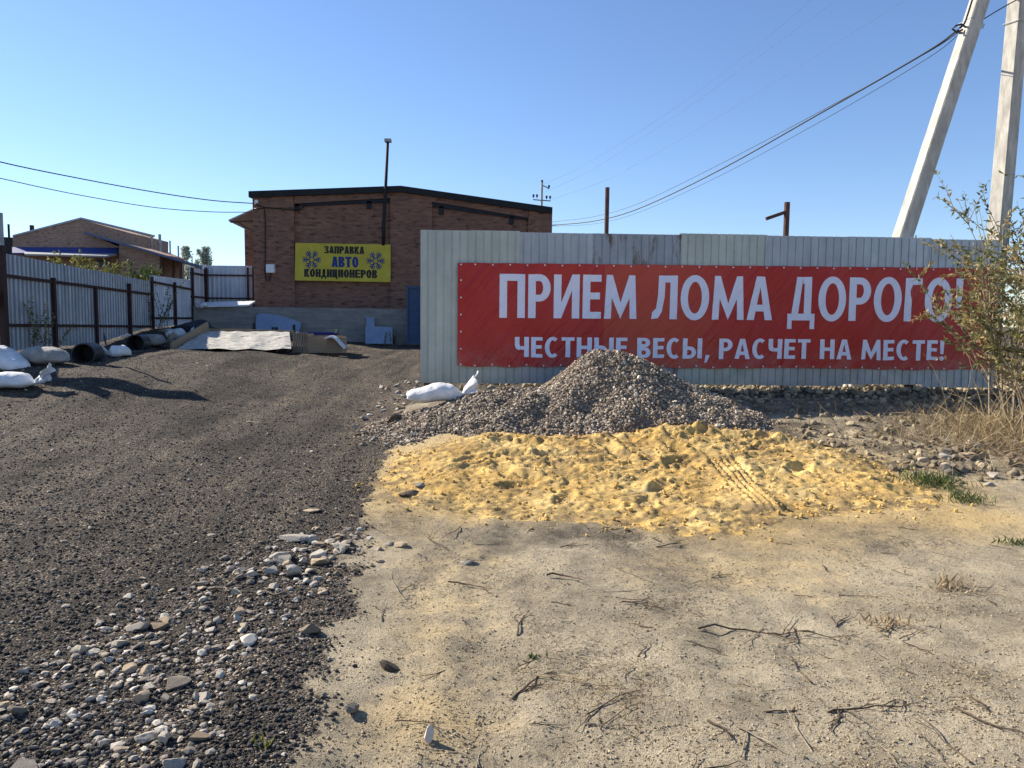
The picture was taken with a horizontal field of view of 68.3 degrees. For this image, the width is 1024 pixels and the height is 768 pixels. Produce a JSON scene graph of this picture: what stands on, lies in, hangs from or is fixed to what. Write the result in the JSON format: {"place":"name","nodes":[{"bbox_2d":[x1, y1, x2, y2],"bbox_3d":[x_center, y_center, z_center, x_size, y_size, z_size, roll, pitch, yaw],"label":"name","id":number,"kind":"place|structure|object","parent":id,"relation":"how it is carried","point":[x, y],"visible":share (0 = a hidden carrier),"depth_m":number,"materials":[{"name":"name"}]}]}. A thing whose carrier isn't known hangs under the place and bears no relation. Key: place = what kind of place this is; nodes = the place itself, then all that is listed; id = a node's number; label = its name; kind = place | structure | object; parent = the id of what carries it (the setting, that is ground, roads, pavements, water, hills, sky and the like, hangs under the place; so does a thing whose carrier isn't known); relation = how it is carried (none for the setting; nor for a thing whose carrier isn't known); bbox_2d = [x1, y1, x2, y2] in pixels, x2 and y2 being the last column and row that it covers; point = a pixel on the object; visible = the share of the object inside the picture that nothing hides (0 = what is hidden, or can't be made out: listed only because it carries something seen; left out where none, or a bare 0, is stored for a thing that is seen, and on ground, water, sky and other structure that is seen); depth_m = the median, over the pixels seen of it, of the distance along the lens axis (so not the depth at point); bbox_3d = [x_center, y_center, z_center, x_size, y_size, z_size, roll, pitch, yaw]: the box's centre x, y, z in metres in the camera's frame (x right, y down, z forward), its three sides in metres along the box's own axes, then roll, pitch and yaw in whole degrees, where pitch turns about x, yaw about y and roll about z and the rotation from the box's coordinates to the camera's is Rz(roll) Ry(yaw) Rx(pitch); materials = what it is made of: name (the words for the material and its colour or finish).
{"place":"outdoors","nodes":[
{"label":"outdoors","id":0,"kind":"place"},
{"bbox_2d":[0,325,1023,767],"bbox_3d":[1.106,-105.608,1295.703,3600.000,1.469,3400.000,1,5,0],"label":"ground","id":1,"kind":"structure","parent":0,"point":[370,633],"depth_m":4.44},
{"bbox_2d":[0,213,9,347],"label":"gate post","id":2,"kind":"object","parent":1,"relation":"on","point":[4,327],"visible":0.61,"depth_m":13.90,"materials":[{"name":"metal"}]},
{"bbox_2d":[0,345,30,369],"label":"sack","id":3,"kind":"object","parent":1,"relation":"on","point":[11,359],"visible":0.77,"depth_m":12.21,"materials":[{"name":"fabric"}]},
{"bbox_2d":[7,705,27,713],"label":"stone","id":4,"kind":"object","parent":1,"relation":"on","point":[12,709],"visible":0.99,"depth_m":3.00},
{"bbox_2d":[10,758,37,767],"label":"stone","id":5,"kind":"object","parent":1,"relation":"on","point":[24,763],"visible":1,"depth_m":2.66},
{"bbox_2d":[0,363,55,387],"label":"sack","id":6,"kind":"object","parent":1,"relation":"on","point":[15,380],"visible":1,"depth_m":10.76,"materials":[{"name":"plastic"}]},
{"bbox_2d":[20,346,69,363],"bbox_3d":[-7.852,-0.481,12.687,0.975,0.304,0.507,2,5,18],"label":"sack","id":7,"kind":"object","parent":1,"relation":"on","point":[41,355],"visible":0.9,"depth_m":12.47,"materials":[{"name":"fabric"}]},
{"bbox_2d":[22,296,74,346],"bbox_3d":[-9.351,-1.208,15.265,0.899,1.125,0.493,-2,6,-32],"label":"weed","id":8,"kind":"object","parent":1,"relation":"on","point":[36,326],"visible":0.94,"depth_m":15.16,"materials":[{"name":"green plant"}]},
{"bbox_2d":[70,645,92,652],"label":"stone","id":9,"kind":"object","parent":1,"relation":"on","point":[79,648],"visible":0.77,"depth_m":3.59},
{"bbox_2d":[71,343,103,362],"bbox_3d":[-7.499,-0.539,13.370,0.387,0.387,0.567,0,5,-13],"label":"barrel","id":10,"kind":"object","parent":1,"relation":"on","point":[92,352],"visible":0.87,"depth_m":13.39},
{"bbox_2d":[47,249,127,274],"bbox_3d":[-13.901,-2.777,24.337,2.840,3.063,1.929,1,5,0],"label":"leafy shrub","id":11,"kind":"object","parent":1,"relation":"on","point":[79,265],"visible":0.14,"depth_m":24.15,"materials":[{"name":"green plant"}]},
{"bbox_2d":[4,217,201,278],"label":"brick house","id":12,"kind":"structure","parent":1,"relation":"on","point":[99,242],"depth_m":44.46,"materials":[{"name":"brick"}]},
{"bbox_2d":[6,254,205,350],"bbox_3d":[-10.168,-2.151,20.345,0.118,2.735,12.536,0,5,-6],"label":"sheet metal fence","id":13,"kind":"object","parent":1,"relation":"on","point":[94,306],"visible":0.75,"depth_m":17.63,"materials":[{"name":"metal"}]},
{"bbox_2d":[100,344,131,356],"bbox_3d":[-7.553,-0.635,14.392,0.544,0.261,0.369,-1,5,-20],"label":"bag","id":14,"kind":"object","parent":1,"relation":"on","point":[118,351],"visible":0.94,"depth_m":14.29,"materials":[{"name":"plastic"}]},
{"bbox_2d":[110,640,127,647],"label":"stone","id":15,"kind":"object","parent":1,"relation":"on","point":[116,643],"visible":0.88,"depth_m":3.68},
{"bbox_2d":[113,746,128,752],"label":"stone","id":16,"kind":"object","parent":1,"relation":"on","point":[118,749],"visible":1,"depth_m":2.80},
{"bbox_2d":[122,662,136,673],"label":"stone","id":17,"kind":"object","parent":1,"relation":"on","point":[131,667],"visible":0.97,"depth_m":3.43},
{"bbox_2d":[125,622,149,631],"bbox_3d":[-1.929,1.253,3.891,0.120,0.056,0.079,-2,2,-10],"label":"stone","id":18,"kind":"object","parent":1,"relation":"on","point":[138,626],"visible":0.95,"depth_m":3.87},
{"bbox_2d":[126,334,150,349],"bbox_3d":[-8.289,-0.914,16.785,0.386,0.387,0.517,0,5,-9],"label":"barrel","id":19,"kind":"object","parent":1,"relation":"on","point":[138,342],"visible":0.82,"depth_m":16.82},
{"bbox_2d":[120,260,161,280],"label":"leafy shrub","id":20,"kind":"object","parent":1,"relation":"on","point":[148,271],"visible":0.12,"depth_m":27.02,"materials":[{"name":"green plant"}]},
{"bbox_2d":[133,690,149,703],"bbox_3d":[-1.545,1.316,3.161,0.046,0.061,0.068,29,18,22],"label":"stone","id":21,"kind":"object","parent":1,"relation":"on","point":[142,695],"visible":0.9,"depth_m":3.14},
{"bbox_2d":[138,664,154,675],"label":"stone","id":22,"kind":"object","parent":1,"relation":"on","point":[146,670],"visible":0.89,"depth_m":3.42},
{"bbox_2d":[134,730,159,743],"bbox_3d":[-1.383,1.345,2.869,0.078,0.045,0.096,-9,-13,25],"label":"stone","id":23,"kind":"object","parent":1,"relation":"on","point":[147,737],"visible":0.95,"depth_m":2.85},
{"bbox_2d":[127,274,185,329],"bbox_3d":[-10.314,-2.334,21.363,1.558,1.618,1.484,2,5,15],"label":"weed","id":24,"kind":"object","parent":1,"relation":"on","point":[160,316],"visible":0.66,"depth_m":21.46,"materials":[{"name":"green plant"}]},
{"bbox_2d":[150,622,169,629],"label":"stone","id":25,"kind":"object","parent":1,"relation":"on","point":[158,625],"visible":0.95,"depth_m":3.90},
{"bbox_2d":[146,331,176,345],"bbox_3d":[-9.174,-1.174,19.387,1.072,0.389,0.461,1,5,10],"label":"sack","id":26,"kind":"object","parent":1,"relation":"on","point":[158,340],"visible":0.69,"depth_m":19.25,"materials":[{"name":"plastic"}]},
{"bbox_2d":[158,730,169,745],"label":"stone","id":27,"kind":"object","parent":1,"relation":"on","point":[163,736],"visible":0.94,"depth_m":2.82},
{"bbox_2d":[162,757,185,767],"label":"stone","id":28,"kind":"object","parent":1,"relation":"on","point":[175,763],"visible":1,"depth_m":2.67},
{"bbox_2d":[165,675,191,691],"bbox_3d":[-1.452,1.301,3.276,0.111,0.050,0.083,-13,23,-32],"label":"stone","id":29,"kind":"object","parent":1,"relation":"on","point":[177,681],"visible":0.98,"depth_m":3.26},
{"bbox_2d":[165,327,193,338],"bbox_3d":[-9.302,-1.431,21.164,0.782,0.375,0.414,-2,5,-30],"label":"bag","id":30,"kind":"object","parent":1,"relation":"on","point":[179,332],"visible":0.43,"depth_m":20.98,"materials":[{"name":"plastic"}]},
{"bbox_2d":[180,245,193,279],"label":"poplar tree","id":31,"kind":"object","parent":1,"relation":"on","point":[186,254],"visible":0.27,"depth_m":128.39,"materials":[{"name":"green plant"}]},
{"bbox_2d":[170,319,211,332],"bbox_3d":[-9.380,-1.577,22.018,1.233,0.619,0.477,2,5,13],"label":"mound","id":32,"kind":"object","parent":1,"relation":"on","point":[187,326],"visible":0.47,"depth_m":21.90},
{"bbox_2d":[188,730,210,741],"bbox_3d":[-1.175,1.338,2.860,0.079,0.035,0.056,0,5,-3],"label":"stone","id":33,"kind":"object","parent":1,"relation":"on","point":[197,735],"visible":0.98,"depth_m":2.84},
{"bbox_2d":[199,692,210,700],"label":"stone","id":34,"kind":"object","parent":1,"relation":"on","point":[204,695],"visible":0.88,"depth_m":3.16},
{"bbox_2d":[198,246,212,264],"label":"poplar tree","id":35,"kind":"object","parent":1,"relation":"on","point":[205,258],"visible":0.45,"depth_m":128.37,"materials":[{"name":"green plant"}]},
{"bbox_2d":[0,327,415,767],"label":"pale gravel","id":36,"kind":"structure","parent":1,"relation":"on","point":[72,714],"depth_m":3.41,"materials":[{"name":"gravel"}]},
{"bbox_2d":[202,265,253,306],"bbox_3d":[-9.940,-2.765,26.497,1.852,2.762,0.152,1,5,0],"label":"sheet metal fence","id":37,"kind":"object","parent":1,"relation":"on","point":[228,283],"visible":0.37,"depth_m":26.49,"materials":[{"name":"metal"}]},
{"bbox_2d":[170,322,293,349],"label":"concrete ramp","id":38,"kind":"structure","parent":1,"relation":"on","point":[204,336],"depth_m":20.07,"materials":[{"name":"concrete"}]},
{"bbox_2d":[231,607,245,616],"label":"stone","id":39,"kind":"object","parent":1,"relation":"on","point":[239,611],"visible":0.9,"depth_m":4.08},
{"bbox_2d":[207,586,288,594],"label":"twig","id":40,"kind":"object","parent":1,"relation":"on","point":[221,587],"visible":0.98,"depth_m":4.36,"materials":[{"name":"wood"}]},
{"bbox_2d":[240,633,256,645],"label":"stone","id":41,"kind":"object","parent":1,"relation":"on","point":[248,639],"visible":0.95,"depth_m":3.69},
{"bbox_2d":[250,732,274,748],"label":"grass tuft","id":42,"kind":"object","parent":1,"relation":"on","point":[265,742],"visible":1,"depth_m":2.83,"materials":[{"name":"green plant"}]},
{"bbox_2d":[262,565,276,573],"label":"stone","id":43,"kind":"object","parent":1,"relation":"on","point":[271,569],"visible":0.98,"depth_m":4.64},
{"bbox_2d":[269,551,292,557],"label":"stone","id":44,"kind":"object","parent":1,"relation":"on","point":[273,555],"visible":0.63,"depth_m":4.88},
{"bbox_2d":[273,554,291,564],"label":"stone","id":45,"kind":"object","parent":1,"relation":"on","point":[280,559],"visible":0.84,"depth_m":4.81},
{"bbox_2d":[277,534,308,541],"bbox_3d":[-1.525,1.085,5.323,0.255,0.049,0.144,0,2,0],"label":"stone","id":46,"kind":"object","parent":1,"relation":"on","point":[294,537],"visible":0.98,"depth_m":5.28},
{"bbox_2d":[286,564,300,575],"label":"stone","id":47,"kind":"object","parent":1,"relation":"on","point":[293,569],"visible":0.99,"depth_m":4.61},
{"bbox_2d":[293,332,307,352],"bbox_3d":[-5.494,-1.038,19.618,0.390,0.612,0.095,1,5,0],"label":"pallet","id":48,"kind":"object","parent":1,"relation":"on","point":[300,346],"visible":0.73,"depth_m":19.57,"materials":[{"name":"grey wood"}]},
{"bbox_2d":[193,301,419,344],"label":"concrete wall","id":49,"kind":"structure","parent":1,"relation":"on","point":[349,324],"depth_m":25.11,"materials":[{"name":"white paint"}]},
{"bbox_2d":[256,313,300,331],"bbox_3d":[-7.702,-1.977,24.886,1.519,0.682,0.438,1,5,0],"label":"grey panel","id":50,"kind":"object","parent":49,"relation":"on","point":[270,322],"visible":0.74,"depth_m":24.88,"materials":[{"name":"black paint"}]},
{"bbox_2d":[299,624,321,634],"bbox_3d":[-1.018,1.242,3.825,0.106,0.067,0.060,-3,6,-34],"label":"stone","id":51,"kind":"object","parent":1,"relation":"on","point":[310,629],"visible":0.98,"depth_m":3.81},
{"bbox_2d":[297,332,337,341],"bbox_3d":[-5.300,-1.254,20.571,1.038,0.319,0.778,1,5,0],"label":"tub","id":52,"kind":"object","parent":1,"relation":"on","point":[326,333],"visible":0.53,"depth_m":20.21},
{"bbox_2d":[310,549,325,557],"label":"stone","id":53,"kind":"object","parent":1,"relation":"on","point":[319,552],"visible":0.64,"depth_m":4.97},
{"bbox_2d":[311,558,328,564],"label":"stone","id":54,"kind":"object","parent":1,"relation":"on","point":[315,561],"visible":1,"depth_m":4.84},
{"bbox_2d":[307,334,346,352],"bbox_3d":[-4.832,-1.054,19.764,0.897,0.514,0.585,1,5,0],"label":"wooden crate","id":55,"kind":"object","parent":1,"relation":"on","point":[318,344],"visible":0.91,"depth_m":19.48,"materials":[{"name":"wood"}]},
{"bbox_2d":[324,335,345,348],"bbox_3d":[-4.508,-1.075,19.281,0.508,0.332,0.400,1,5,0],"label":"bent strip","id":56,"kind":"object","parent":55,"relation":"on","point":[341,343],"visible":1,"depth_m":19.17,"materials":[{"name":"white paint"}]},
{"bbox_2d":[331,542,349,549],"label":"stone","id":57,"kind":"object","parent":1,"relation":"on","point":[336,545],"visible":0.81,"depth_m":5.14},
{"bbox_2d":[344,702,359,713],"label":"stone","id":58,"kind":"object","parent":1,"relation":"on","point":[351,707],"visible":1,"depth_m":3.10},
{"bbox_2d":[365,317,392,343],"bbox_3d":[-4.355,-1.755,24.794,0.930,0.856,0.501,1,5,0],"label":"grey panel","id":59,"kind":"object","parent":1,"relation":"on","point":[374,334],"visible":1,"depth_m":24.73,"materials":[{"name":"metal"}]},
{"bbox_2d":[379,659,399,671],"bbox_3d":[-0.566,1.310,3.498,0.101,0.052,0.053,15,-18,-12],"label":"stone","id":60,"kind":"object","parent":1,"relation":"on","point":[387,666],"visible":0.97,"depth_m":3.49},
{"bbox_2d":[228,138,552,308],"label":"brick garage","id":61,"kind":"structure","parent":1,"relation":"on","point":[276,225],"depth_m":25.73,"materials":[{"name":"brown brick"}]},
{"bbox_2d":[0,178,243,212],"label":"power cable","id":62,"kind":"object","parent":61,"relation":"attached to","point":[117,201],"visible":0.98,"depth_m":22.66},
{"bbox_2d":[0,161,253,203],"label":"power cable","id":63,"kind":"object","parent":61,"relation":"attached to","point":[121,186],"visible":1,"depth_m":22.71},
{"bbox_2d":[266,264,274,272],"bbox_3d":[-8.207,-3.923,25.676,0.277,0.284,0.172,1,5,0],"label":"electric box","id":64,"kind":"object","parent":61,"relation":"attached to","point":[270,268],"visible":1,"depth_m":25.59,"materials":[{"name":"white paint"}]},
{"bbox_2d":[295,243,390,281],"bbox_3d":[-5.761,-4.127,25.683,3.261,1.291,0.061,1,5,0],"label":"yellow sign","id":65,"kind":"object","parent":61,"relation":"attached to","point":[343,262],"visible":1,"depth_m":25.66,"materials":[{"name":"plastic"}]},
{"bbox_2d":[387,413,401,422],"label":"stone","id":66,"kind":"object","parent":1,"relation":"on","point":[394,417],"visible":0.5,"depth_m":9.30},
{"bbox_2d":[398,490,419,495],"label":"stone","id":67,"kind":"object","parent":1,"relation":"on","point":[411,493],"visible":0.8,"depth_m":6.47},
{"bbox_2d":[405,286,419,343],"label":"steel gate","id":68,"kind":"structure","parent":1,"relation":"on","point":[413,314],"depth_m":24.50,"materials":[{"name":"blue metal"}]},
{"bbox_2d":[424,724,433,743],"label":"stone","id":69,"kind":"object","parent":1,"relation":"on","point":[428,735],"visible":0.95,"depth_m":2.88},
{"bbox_2d":[0,326,954,767],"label":"gravel","id":70,"kind":"structure","parent":1,"relation":"on","point":[230,722],"depth_m":3.97,"materials":[{"name":"gravel"}]},
{"bbox_2d":[511,671,556,699],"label":"twig","id":71,"kind":"object","parent":1,"relation":"on","point":[522,689],"visible":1,"depth_m":3.31,"materials":[{"name":"wood"}]},
{"bbox_2d":[532,180,550,205],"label":"utility pole","id":72,"kind":"object","parent":1,"relation":"on","point":[546,197],"visible":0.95,"depth_m":60.89,"materials":[{"name":"metal"}]},
{"bbox_2d":[351,349,774,447],"bbox_3d":[0.716,0.128,9.514,5.266,1.132,3.185,1,5,0],"label":"gravel pile","id":73,"kind":"object","parent":1,"relation":"on","point":[593,391],"visible":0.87,"depth_m":8.99,"materials":[{"name":"gravel"}]},
{"bbox_2d":[406,371,477,402],"bbox_3d":[-0.882,0.037,9.593,0.917,0.402,0.414,0,5,-6],"label":"sack","id":74,"kind":"object","parent":73,"relation":"on","point":[435,392],"visible":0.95,"depth_m":9.45,"materials":[{"name":"plastic"}]},
{"bbox_2d":[535,674,621,685],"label":"twig","id":75,"kind":"object","parent":1,"relation":"on","point":[576,678],"visible":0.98,"depth_m":3.34,"materials":[{"name":"wood"}]},
{"bbox_2d":[587,683,640,714],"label":"twig","id":76,"kind":"object","parent":1,"relation":"on","point":[610,700],"visible":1,"depth_m":3.17,"materials":[{"name":"wood"}]},
{"bbox_2d":[299,415,1023,767],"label":"soil crumbs","id":77,"kind":"object","parent":1,"relation":"on","point":[701,671],"visible":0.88,"depth_m":3.40,"materials":[{"name":"soil"}]},
{"bbox_2d":[354,420,974,541],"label":"sand","id":78,"kind":"structure","parent":1,"relation":"on","point":[733,521],"depth_m":6.91,"materials":[{"name":"sand"}]},
{"bbox_2d":[386,444,1023,767],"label":"straw","id":79,"kind":"object","parent":1,"relation":"on","point":[579,672],"visible":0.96,"depth_m":3.56,"materials":[{"name":"plant"}]},
{"bbox_2d":[389,443,1023,767],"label":"plant litter","id":80,"kind":"object","parent":1,"relation":"on","point":[687,649],"visible":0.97,"depth_m":3.54,"materials":[{"name":"plant"}]},
{"bbox_2d":[420,187,1001,388],"bbox_3d":[3.031,-1.033,11.403,8.772,3.754,0.171,0,5,-3],"label":"corrugated fence","id":81,"kind":"object","parent":1,"relation":"on","point":[444,253],"visible":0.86,"depth_m":11.24,"materials":[{"name":"metal"}]},
{"bbox_2d":[457,263,998,369],"bbox_3d":[3.284,-1.002,11.302,8.178,1.560,0.037,0,5,-3],"label":"banner","id":82,"kind":"object","parent":81,"relation":"attached to","point":[669,316],"visible":0.92,"depth_m":11.29,"materials":[{"name":"red plastic"}]},
{"bbox_2d":[693,748,738,767],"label":"twig","id":83,"kind":"object","parent":1,"relation":"on","point":[713,766],"visible":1,"depth_m":2.69,"materials":[{"name":"wood"}]},
{"bbox_2d":[707,719,733,739],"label":"twig","id":84,"kind":"object","parent":1,"relation":"on","point":[713,723],"visible":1,"depth_m":2.93,"materials":[{"name":"wood"}]},
{"bbox_2d":[419,377,1022,393],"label":"gravel strip","id":85,"kind":"object","parent":1,"relation":"on","point":[877,387],"visible":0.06,"depth_m":11.57,"materials":[{"name":"gravel"}]},
{"bbox_2d":[736,725,786,753],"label":"twig","id":86,"kind":"object","parent":1,"relation":"on","point":[746,730],"visible":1,"depth_m":2.91,"materials":[{"name":"wood"}]},
{"bbox_2d":[698,615,864,646],"bbox_3d":[1.399,1.290,3.903,0.780,0.052,0.367,-1,5,-18],"label":"twig","id":87,"kind":"object","parent":1,"relation":"on","point":[713,624],"visible":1,"depth_m":3.95,"materials":[{"name":"wood"}]},
{"bbox_2d":[824,706,861,731],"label":"twig","id":88,"kind":"object","parent":1,"relation":"on","point":[839,714],"visible":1,"depth_m":3.06,"materials":[{"name":"wood"}]},
{"bbox_2d":[697,378,1023,481],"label":"dark rubble","id":89,"kind":"object","parent":1,"relation":"on","point":[756,401],"visible":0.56,"depth_m":10.07,"materials":[{"name":"gravel"}]},
{"bbox_2d":[826,699,927,718],"bbox_3d":[1.533,1.351,3.158,0.456,0.039,0.128,-1,5,-16],"label":"twig","id":90,"kind":"object","parent":1,"relation":"on","point":[856,708],"visible":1,"depth_m":3.17,"materials":[{"name":"wood"}]},
{"bbox_2d":[855,610,940,637],"bbox_3d":[2.060,1.270,4.029,0.403,0.090,0.290,1,5,0],"label":"grass tuft","id":91,"kind":"object","parent":1,"relation":"on","point":[888,618],"visible":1,"depth_m":4.05,"materials":[{"name":"plant"}]},
{"bbox_2d":[843,0,989,388],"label":"utility pole","id":92,"kind":"object","parent":1,"relation":"on","point":[933,141],"visible":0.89,"depth_m":11.95,"materials":[{"name":"concrete"}]},
{"bbox_2d":[552,29,958,225],"bbox_3d":[5.221,-5.932,20.612,1.961,1.426,17.487,-1,5,-19],"label":"power cable","id":93,"kind":"object","parent":92,"relation":"attached to","point":[945,39],"visible":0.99,"depth_m":18.11,"materials":[{"name":"rubber"}]},
{"bbox_2d":[555,33,956,221],"bbox_3d":[5.227,-6.012,20.628,1.900,1.260,17.451,-1,5,-19],"label":"power cable","id":94,"kind":"object","parent":92,"relation":"attached to","point":[761,142],"visible":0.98,"depth_m":19.81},
{"bbox_2d":[568,35,957,225],"bbox_3d":[5.247,-5.814,20.667,1.851,1.359,17.431,-1,5,-19],"label":"power cable","id":95,"kind":"object","parent":92,"relation":"attached to","point":[793,136],"visible":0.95,"depth_m":17.91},
{"bbox_2d":[887,464,983,493],"bbox_3d":[3.929,0.863,7.012,0.796,0.220,0.690,3,6,31],"label":"grass tuft","id":96,"kind":"object","parent":1,"relation":"on","point":[935,481],"visible":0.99,"depth_m":6.96,"materials":[{"name":"green plant"}]},
{"bbox_2d":[908,714,970,762],"bbox_3d":[1.654,1.371,2.953,0.070,0.030,0.333,0,5,-3],"label":"twig","id":97,"kind":"object","parent":1,"relation":"on","point":[957,751],"visible":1,"depth_m":2.93,"materials":[{"name":"wood"}]},
{"bbox_2d":[938,462,950,472],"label":"stone","id":98,"kind":"object","parent":1,"relation":"on","point":[944,465],"visible":0.69,"depth_m":7.38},
{"bbox_2d":[895,352,1023,449],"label":"bare shrub","id":99,"kind":"object","parent":1,"relation":"on","point":[999,411],"visible":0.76,"depth_m":8.52,"materials":[{"name":"plant"}]},
{"bbox_2d":[927,573,994,592],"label":"grass tuft","id":100,"kind":"object","parent":1,"relation":"on","point":[948,583],"visible":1,"depth_m":4.61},
{"bbox_2d":[901,169,1023,434],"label":"willow shrub","id":101,"kind":"object","parent":1,"relation":"on","point":[989,325],"visible":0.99,"depth_m":8.83,"materials":[{"name":"green plant"}]},
{"bbox_2d":[934,484,995,506],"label":"grass tuft","id":102,"kind":"object","parent":1,"relation":"on","point":[957,497],"visible":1,"depth_m":6.53,"materials":[{"name":"green plant"}]},
{"bbox_2d":[953,706,1023,738],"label":"twig","id":103,"kind":"object","parent":1,"relation":"on","point":[973,716],"visible":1,"depth_m":3.05,"materials":[{"name":"wood"}]},
{"bbox_2d":[984,206,1023,381],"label":"leafy shrub","id":104,"kind":"object","parent":1,"relation":"on","point":[1004,251],"visible":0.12,"depth_m":12.86,"materials":[{"name":"green plant"}]},
{"bbox_2d":[986,0,1023,380],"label":"utility pole","id":105,"kind":"object","parent":1,"relation":"on","point":[1007,132],"visible":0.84,"depth_m":12.69,"materials":[{"name":"concrete"}]},
{"bbox_2d":[991,536,1023,547],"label":"grass tuft","id":106,"kind":"object","parent":1,"relation":"on","point":[1016,542],"visible":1,"depth_m":5.50,"materials":[{"name":"green plant"}]},
{"bbox_2d":[0,0,1023,326],"label":"sky","id":107,"kind":"structure","parent":0,"point":[220,100],"materials":[{"name":"blue"}]},
{"bbox_2d":[776,393,1023,481],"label":"dry grass","id":108,"kind":"structure","parent":0,"point":[994,437],"depth_m":8.46,"materials":[{"name":"plant"}]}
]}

